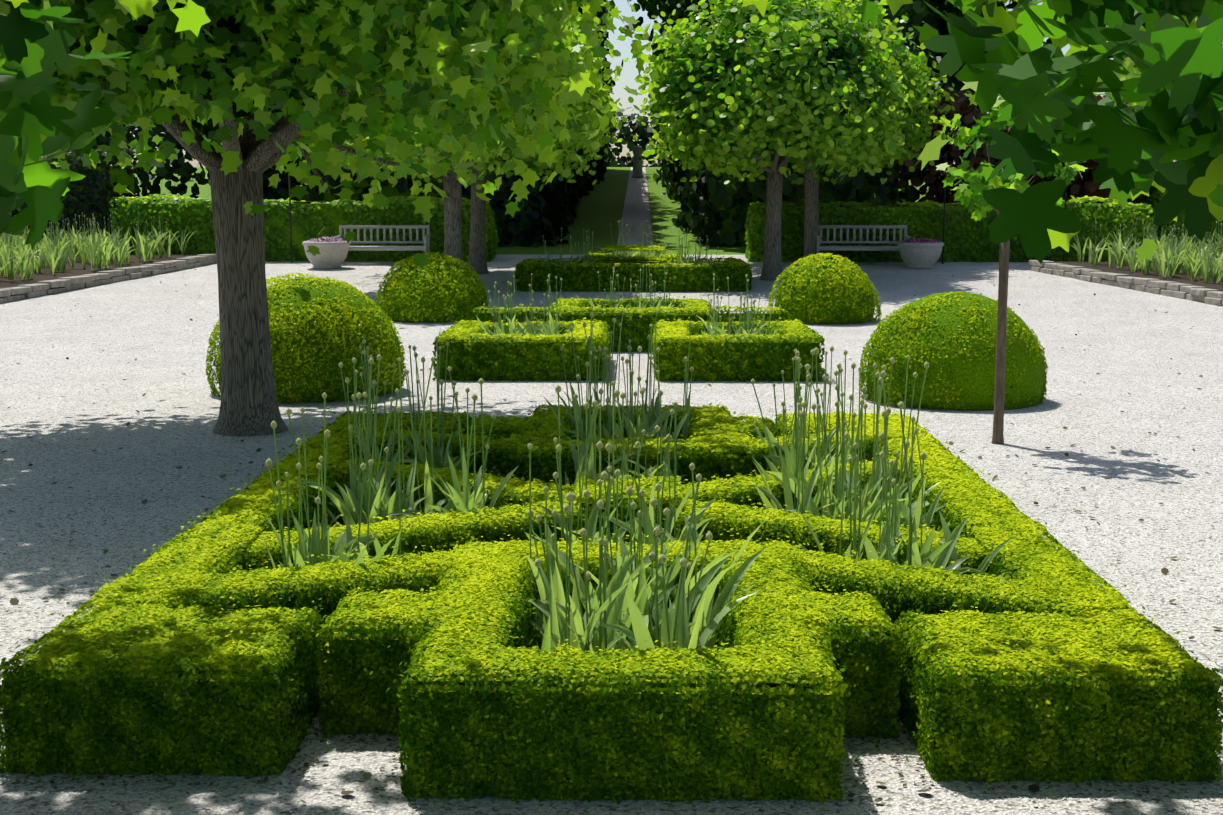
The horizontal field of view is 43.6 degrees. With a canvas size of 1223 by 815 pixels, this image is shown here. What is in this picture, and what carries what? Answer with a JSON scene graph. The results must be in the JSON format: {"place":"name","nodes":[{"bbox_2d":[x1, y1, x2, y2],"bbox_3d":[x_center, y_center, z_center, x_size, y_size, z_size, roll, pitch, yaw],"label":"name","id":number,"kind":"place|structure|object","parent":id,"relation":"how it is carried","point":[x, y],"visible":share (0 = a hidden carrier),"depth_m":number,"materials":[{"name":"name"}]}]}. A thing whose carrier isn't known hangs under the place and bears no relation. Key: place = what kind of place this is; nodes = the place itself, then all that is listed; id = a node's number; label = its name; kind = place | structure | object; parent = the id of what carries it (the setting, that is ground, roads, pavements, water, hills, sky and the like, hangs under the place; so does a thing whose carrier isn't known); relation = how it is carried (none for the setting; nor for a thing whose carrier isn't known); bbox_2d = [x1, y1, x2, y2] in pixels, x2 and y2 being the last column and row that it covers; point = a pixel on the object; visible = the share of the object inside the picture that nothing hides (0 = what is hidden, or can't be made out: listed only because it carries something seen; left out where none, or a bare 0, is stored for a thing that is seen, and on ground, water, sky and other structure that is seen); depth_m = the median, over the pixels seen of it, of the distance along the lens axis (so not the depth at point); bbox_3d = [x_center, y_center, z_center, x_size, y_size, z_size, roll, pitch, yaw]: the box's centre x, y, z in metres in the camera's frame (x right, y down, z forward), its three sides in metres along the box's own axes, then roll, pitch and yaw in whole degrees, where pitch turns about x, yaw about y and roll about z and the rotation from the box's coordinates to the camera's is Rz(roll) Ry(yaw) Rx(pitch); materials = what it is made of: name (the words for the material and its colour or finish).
{"place":"outdoors","nodes":[
{"label":"outdoors","id":0,"kind":"place"},
{"bbox_2d":[0,0,131,248],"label":"tree","id":1,"kind":"object","parent":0,"point":[33,181],"visible":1,"depth_m":1.81,"materials":[{"name":"green plant"}]},
{"bbox_2d":[0,254,198,288],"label":"bed soil","id":2,"kind":"structure","parent":0,"point":[78,269],"depth_m":32.34,"materials":[{"name":"brown soil"}]},
{"bbox_2d":[0,256,13,274],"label":"bed plants","id":3,"kind":"object","parent":2,"relation":"on","point":[2,268],"visible":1,"depth_m":28.94,"materials":[{"name":"green plant"}]},
{"bbox_2d":[0,223,77,279],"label":"bed plants","id":4,"kind":"object","parent":2,"relation":"on","point":[26,264],"visible":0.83,"depth_m":30.44,"materials":[{"name":"green plant"}]},
{"bbox_2d":[0,217,135,269],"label":"bed plants","id":5,"kind":"object","parent":2,"relation":"on","point":[97,254],"visible":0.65,"depth_m":32.46,"materials":[{"name":"green plant"}]},
{"bbox_2d":[0,212,195,260],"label":"bed plants","id":6,"kind":"object","parent":2,"relation":"on","point":[148,250],"visible":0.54,"depth_m":35.05,"materials":[{"name":"green plant"}]},
{"bbox_2d":[73,0,406,117],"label":"tree","id":7,"kind":"object","parent":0,"point":[229,23],"visible":0.02,"depth_m":12.24,"materials":[{"name":"green plant"}]},
{"bbox_2d":[297,0,615,247],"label":"tree","id":8,"kind":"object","parent":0,"point":[554,213],"depth_m":41.47,"materials":[{"name":"green plant"}]},
{"bbox_2d":[0,167,1222,814],"bbox_3d":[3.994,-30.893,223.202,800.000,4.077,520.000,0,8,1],"label":"ground","id":9,"kind":"structure","parent":0,"point":[102,337],"depth_m":13.01,"materials":[{"name":"grey gravel"}]},
{"bbox_2d":[0,147,136,251],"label":"dark hedge","id":10,"kind":"object","parent":9,"relation":"on","point":[95,186],"depth_m":37.44,"materials":[{"name":"green plant"}]},
{"bbox_2d":[0,254,216,303],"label":"stone edging","id":11,"kind":"object","parent":9,"relation":"on","point":[48,287],"visible":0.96,"depth_m":31.05,"materials":[{"name":"grey stone"}]},
{"bbox_2d":[66,115,245,202],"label":"trees","id":12,"kind":"object","parent":9,"relation":"on","point":[183,169],"visible":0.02,"depth_m":47.58,"materials":[{"name":"green plant"}]},
{"bbox_2d":[289,175,292,262],"bbox_3d":[-7.651,-4.474,36.441,0.035,2.150,0.040,0,8,1],"label":"trunk","id":13,"kind":"object","parent":9,"relation":"on","point":[290,221],"visible":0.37,"depth_m":36.44,"materials":[{"name":"brown wood"}]},
{"bbox_2d":[109,194,499,261],"bbox_3d":[-7.433,-4.384,37.419,9.324,1.674,1.545,0,8,1],"label":"cross hedge","id":14,"kind":"object","parent":9,"relation":"on","point":[187,201],"depth_m":36.88,"materials":[{"name":"green plant"}]},
{"bbox_2d":[205,273,405,403],"bbox_3d":[-3.302,-0.799,16.531,2.146,1.311,2.087,0,8,1],"label":"box ball","id":15,"kind":"object","parent":9,"relation":"on","point":[210,358],"depth_m":15.85,"materials":[{"name":"green plant"}]},
{"bbox_2d":[0,0,650,435],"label":"maple","id":16,"kind":"object","parent":9,"relation":"on","point":[447,66],"depth_m":11.83,"materials":[{"name":"green plant"}]},
{"bbox_2d":[302,236,349,268],"bbox_3d":[-6.529,-3.558,35.033,1.091,0.726,1.091,0,8,1],"label":"planter","id":17,"kind":"object","parent":9,"relation":"on","point":[332,255],"depth_m":34.70,"materials":[{"name":"white stone"}]},
{"bbox_2d":[334,225,429,253],"bbox_3d":[-5.408,-3.838,36.120,2.170,0.920,0.650,0,8,1],"label":"bench","id":18,"kind":"object","parent":9,"relation":"on","point":[425,247],"visible":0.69,"depth_m":36.34,"materials":[{"name":"grey wood"}]},
{"bbox_2d":[184,0,588,202],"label":"trees","id":19,"kind":"object","parent":9,"relation":"on","point":[281,190],"visible":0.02,"depth_m":49.12,"materials":[{"name":"green plant"}]},
{"bbox_2d":[375,252,488,321],"bbox_3d":[-2.970,-2.016,25.189,1.890,1.106,1.911,0,8,1],"label":"box ball","id":20,"kind":"object","parent":9,"relation":"on","point":[459,275],"depth_m":24.61,"materials":[{"name":"green plant"}]},
{"bbox_2d":[283,5,625,262],"bbox_3d":[-3.263,-5.411,28.801,6.946,6.617,7.464,0,8,1],"label":"tree","id":21,"kind":"object","parent":9,"relation":"on","point":[577,129],"depth_m":28.47,"materials":[{"name":"green plant"}]},
{"bbox_2d":[347,7,639,274],"bbox_3d":[-2.812,-5.958,32.901,6.737,6.292,5.993,0,8,1],"label":"tree","id":22,"kind":"object","parent":9,"relation":"on","point":[477,256],"depth_m":33.23,"materials":[{"name":"green plant"}]},
{"bbox_2d":[476,273,571,340],"bbox_3d":[-1.077,-1.070,18.900,1.195,1.167,1.269,-2,8,-12],"label":"allium","id":23,"kind":"object","parent":9,"relation":"on","point":[552,328],"visible":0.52,"depth_m":18.89,"materials":[{"name":"green plant"}]},
{"bbox_2d":[331,543,808,690],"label":"parterre soil","id":24,"kind":"structure","parent":9,"relation":"on","point":[771,685],"depth_m":6.67,"materials":[{"name":"brown soil"}]},
{"bbox_2d":[263,392,402,593],"bbox_3d":[-1.272,0.533,7.333,0.738,1.169,0.881,0,8,1],"label":"allium","id":25,"kind":"object","parent":24,"relation":"on","point":[314,544],"visible":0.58,"depth_m":7.24,"materials":[{"name":"green plant"}]},
{"bbox_2d":[294,354,517,541],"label":"flowering plants","id":26,"kind":"object","parent":24,"relation":"on","point":[383,504],"visible":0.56,"depth_m":8.76,"materials":[{"name":"green plant"}]},
{"bbox_2d":[353,336,490,475],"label":"flowering plants","id":27,"kind":"object","parent":24,"relation":"on","point":[439,457],"visible":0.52,"depth_m":10.25,"materials":[{"name":"green plant"}]},
{"bbox_2d":[539,346,687,505],"bbox_3d":[0.054,0.201,9.661,1.100,1.187,1.200,0,8,1],"label":"allium","id":28,"kind":"object","parent":24,"relation":"on","point":[647,473],"visible":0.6,"depth_m":9.86,"materials":[{"name":"green plant"}]},
{"bbox_2d":[524,381,716,549],"bbox_3d":[0.039,0.442,7.914,1.010,1.190,0.782,0,8,1],"label":"allium flower","id":29,"kind":"object","parent":24,"relation":"on","point":[647,522],"visible":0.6,"depth_m":8.00,"materials":[{"name":"green plant"}]},
{"bbox_2d":[751,346,855,472],"bbox_3d":[1.292,0.143,10.241,0.720,1.142,0.825,0,8,1],"label":"allium","id":30,"kind":"object","parent":24,"relation":"on","point":[772,443],"visible":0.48,"depth_m":10.19,"materials":[{"name":"green plant"}]},
{"bbox_2d":[750,347,957,539],"bbox_3d":[1.435,0.304,8.827,1.287,1.213,1.311,0,8,1],"label":"allium","id":31,"kind":"object","parent":24,"relation":"on","point":[789,476],"visible":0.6,"depth_m":8.68,"materials":[{"name":"green plant"}]},
{"bbox_2d":[796,399,1029,597],"bbox_3d":[1.326,0.542,7.294,1.029,1.161,0.976,-3,8,-18],"label":"allium","id":32,"kind":"object","parent":24,"relation":"on","point":[944,553],"visible":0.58,"depth_m":7.36,"materials":[{"name":"green plant"}]},
{"bbox_2d":[537,228,611,265],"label":"allium","id":33,"kind":"object","parent":9,"relation":"on","point":[578,256],"visible":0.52,"depth_m":30.52,"materials":[{"name":"green plant"}]},
{"bbox_2d":[0,719,1212,800],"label":"parterre hedge clippings","id":34,"kind":"object","parent":9,"relation":"on","point":[1015,787],"visible":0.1,"depth_m":5.58,"materials":[{"name":"green plant"}]},
{"bbox_2d":[0,399,1222,806],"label":"parterre hedge","id":35,"kind":"object","parent":9,"relation":"on","point":[908,665],"depth_m":5.90,"materials":[{"name":"green plant"}]},
{"bbox_2d":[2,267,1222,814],"bbox_3d":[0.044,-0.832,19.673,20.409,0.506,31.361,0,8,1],"label":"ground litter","id":36,"kind":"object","parent":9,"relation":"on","point":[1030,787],"visible":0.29,"depth_m":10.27,"materials":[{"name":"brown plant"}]},
{"bbox_2d":[432,294,824,381],"bbox_3d":[0.260,-1.011,20.489,4.652,0.704,6.084,0,8,1],"label":"parterre hedge","id":37,"kind":"object","parent":9,"relation":"on","point":[604,327],"depth_m":17.61,"materials":[{"name":"green plant"}]},
{"bbox_2d":[604,107,661,166],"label":"trees","id":38,"kind":"object","parent":9,"relation":"on","point":[645,133],"visible":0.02,"depth_m":113.19,"materials":[{"name":"green plant"}]},
{"bbox_2d":[599,220,667,257],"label":"allium","id":39,"kind":"object","parent":9,"relation":"on","point":[640,253],"visible":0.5,"depth_m":33.66,"materials":[{"name":"green plant"}]},
{"bbox_2d":[514,244,753,291],"bbox_3d":[0.473,-3.034,32.203,4.662,0.882,5.745,0,8,1],"label":"parterre hedge","id":40,"kind":"object","parent":9,"relation":"on","point":[602,257],"depth_m":29.52,"materials":[{"name":"green plant"}]},
{"bbox_2d":[587,263,688,311],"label":"allium","id":41,"kind":"object","parent":9,"relation":"on","point":[640,304],"visible":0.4,"depth_m":22.09,"materials":[{"name":"green plant"}]},
{"bbox_2d":[632,146,643,177],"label":"urn","id":42,"kind":"object","parent":9,"relation":"on","point":[637,151],"visible":0.96,"depth_m":88.03,"materials":[{"name":"stone"}]},
{"bbox_2d":[657,228,718,264],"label":"allium","id":43,"kind":"object","parent":9,"relation":"on","point":[689,259],"visible":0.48,"depth_m":30.67,"materials":[{"name":"green plant"}]},
{"bbox_2d":[690,274,794,341],"bbox_3d":[1.579,-1.030,18.587,1.414,1.172,1.773,0,8,1],"label":"allium","id":44,"kind":"object","parent":9,"relation":"on","point":[713,327],"visible":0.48,"depth_m":18.75,"materials":[{"name":"green plant"}]},
{"bbox_2d":[613,0,937,280],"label":"tree","id":45,"kind":"object","parent":9,"relation":"on","point":[753,106],"depth_m":30.13,"materials":[{"name":"green plant"}]},
{"bbox_2d":[607,0,1007,192],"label":"trees","id":46,"kind":"object","parent":9,"relation":"on","point":[651,6],"visible":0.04,"depth_m":58.91,"materials":[{"name":"plant"}]},
{"bbox_2d":[768,253,881,323],"bbox_3d":[3.491,-1.976,24.921,1.857,1.112,1.738,0,8,1],"label":"box ball","id":47,"kind":"object","parent":9,"relation":"on","point":[809,259],"depth_m":24.37,"materials":[{"name":"green plant"}]},
{"bbox_2d":[696,0,971,262],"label":"tree","id":48,"kind":"object","parent":9,"relation":"on","point":[909,70],"depth_m":35.20,"materials":[{"name":"green plant"}]},
{"bbox_2d":[816,225,910,263],"bbox_3d":[5.902,-3.827,36.014,2.170,0.920,0.650,0,8,4],"label":"bench","id":49,"kind":"object","parent":9,"relation":"on","point":[858,248],"visible":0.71,"depth_m":36.21,"materials":[{"name":"grey wood"}]},
{"bbox_2d":[898,238,943,268],"bbox_3d":[7.073,-3.542,34.987,1.049,0.694,1.049,0,8,1],"label":"planter","id":50,"kind":"object","parent":9,"relation":"on","point":[921,255],"depth_m":34.66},
{"bbox_2d":[942,153,946,263],"bbox_3d":[7.845,-4.666,36.028,0.035,2.650,0.040,0,8,1],"label":"trunk","id":51,"kind":"object","parent":9,"relation":"on","point":[944,213],"visible":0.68,"depth_m":36.05,"materials":[{"name":"brown wood"}]},
{"bbox_2d":[744,195,1153,261],"bbox_3d":[8.087,-4.325,37.147,9.750,1.632,1.559,0,8,1],"label":"cross hedge","id":52,"kind":"object","parent":9,"relation":"on","point":[756,238],"depth_m":36.62,"materials":[{"name":"green plant"}]},
{"bbox_2d":[858,291,1047,410],"bbox_3d":[3.555,-0.644,15.964,1.933,1.161,1.863,0,8,1],"label":"box ball","id":53,"kind":"object","parent":9,"relation":"on","point":[974,376],"depth_m":15.31,"materials":[{"name":"green plant"}]},
{"bbox_2d":[864,85,1151,214],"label":"trees","id":54,"kind":"object","parent":9,"relation":"on","point":[930,176],"visible":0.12,"depth_m":40.21,"materials":[{"name":"green plant"}]},
{"bbox_2d":[936,91,1087,443],"bbox_3d":[3.411,-1.227,12.995,1.201,3.193,1.379,0,8,1],"label":"maple sapling","id":55,"kind":"object","parent":9,"relation":"on","point":[979,183],"depth_m":13.05,"materials":[{"name":"green plant"}]},
{"bbox_2d":[903,0,1145,206],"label":"trees","id":56,"kind":"object","parent":9,"relation":"on","point":[936,21],"depth_m":52.53,"materials":[{"name":"green plant"}]},
{"bbox_2d":[1062,192,1066,261],"bbox_3d":[10.535,-4.127,35.548,0.035,1.750,0.040,0,8,1],"label":"trunk","id":57,"kind":"object","parent":9,"relation":"on","point":[1065,208],"visible":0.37,"depth_m":35.45,"materials":[{"name":"brown wood"}]},
{"bbox_2d":[1028,260,1222,306],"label":"stone edging","id":58,"kind":"object","parent":9,"relation":"on","point":[1191,292],"visible":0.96,"depth_m":29.85,"materials":[{"name":"grey stone"}]},
{"bbox_2d":[1127,185,1222,253],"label":"tall hedge","id":59,"kind":"object","parent":9,"relation":"on","point":[1153,202],"depth_m":39.08,"materials":[{"name":"green plant"}]},
{"label":"parterre soil","id":60,"kind":"object","parent":9,"relation":"on","visible":0},
{"bbox_2d":[543,310,693,455],"bbox_3d":[0.068,-0.072,11.295,1.175,1.280,1.808,0,8,1],"label":"flowering plant","id":61,"kind":"object","parent":60,"relation":"on","point":[654,422],"visible":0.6,"depth_m":11.10,"materials":[{"name":"green plant"}]},
{"label":"parterre soil","id":62,"kind":"structure","parent":9,"relation":"on","visible":0},
{"bbox_2d":[514,441,801,658],"bbox_3d":[0.197,0.720,6.349,1.377,1.070,1.678,0,8,1],"label":"allium","id":63,"kind":"object","parent":62,"relation":"on","point":[627,608],"visible":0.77,"depth_m":6.30,"materials":[{"name":"green plant"}]},
{"bbox_2d":[130,0,1113,166],"label":"sky","id":64,"kind":"structure","parent":0,"point":[629,71],"materials":[{"name":"white"}]},
{"bbox_2d":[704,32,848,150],"bbox_3d":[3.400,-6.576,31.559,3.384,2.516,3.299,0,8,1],"label":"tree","id":65,"kind":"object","parent":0,"point":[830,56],"visible":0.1,"depth_m":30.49,"materials":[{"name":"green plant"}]},
{"bbox_2d":[655,0,924,247],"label":"trees","id":66,"kind":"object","parent":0,"point":[701,208],"depth_m":41.09,"materials":[{"name":"green plant"}]},
{"bbox_2d":[923,0,1222,263],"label":"maple branch","id":67,"kind":"object","parent":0,"point":[1168,136],"visible":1,"depth_m":1.78,"materials":[{"name":"green plant"}]},
{"bbox_2d":[1055,262,1222,290],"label":"bed soil","id":68,"kind":"structure","parent":0,"point":[1180,277],"depth_m":30.82,"materials":[{"name":"brown soil"}]},
{"bbox_2d":[1071,217,1222,267],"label":"bed plants","id":69,"kind":"object","parent":68,"relation":"on","point":[1118,254],"visible":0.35,"depth_m":32.98,"materials":[{"name":"green plant"}]},
{"bbox_2d":[1115,222,1222,277],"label":"bed plants","id":70,"kind":"object","parent":68,"relation":"on","point":[1174,263],"visible":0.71,"depth_m":30.65,"materials":[{"name":"green plant"}]},
{"bbox_2d":[1173,241,1222,283],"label":"bed plants","id":71,"kind":"object","parent":68,"relation":"on","point":[1217,272],"visible":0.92,"depth_m":28.93,"materials":[{"name":"green plant"}]},
{"bbox_3d":[-3.066,-2.106,-0.034,6.979,4.121,8.019,0,8,1],"label":"maple","id":72,"kind":"object","parent":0,"visible":0},
{"bbox_2d":[6,0,210,52],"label":"leaves","id":73,"kind":"object","parent":72,"relation":"attached to","point":[191,15],"visible":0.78,"depth_m":6.69,"materials":[{"name":"green plant"}]},
{"bbox_3d":[2.464,-2.450,0.468,6.625,4.451,7.163,0,8,1],"label":"maple","id":74,"kind":"object","parent":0,"visible":0},
{"bbox_2d":[742,0,1216,262],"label":"leaves","id":75,"kind":"object","parent":74,"relation":"attached to","point":[1004,20],"visible":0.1,"depth_m":6.52,"materials":[{"name":"green plant"}]}
]}

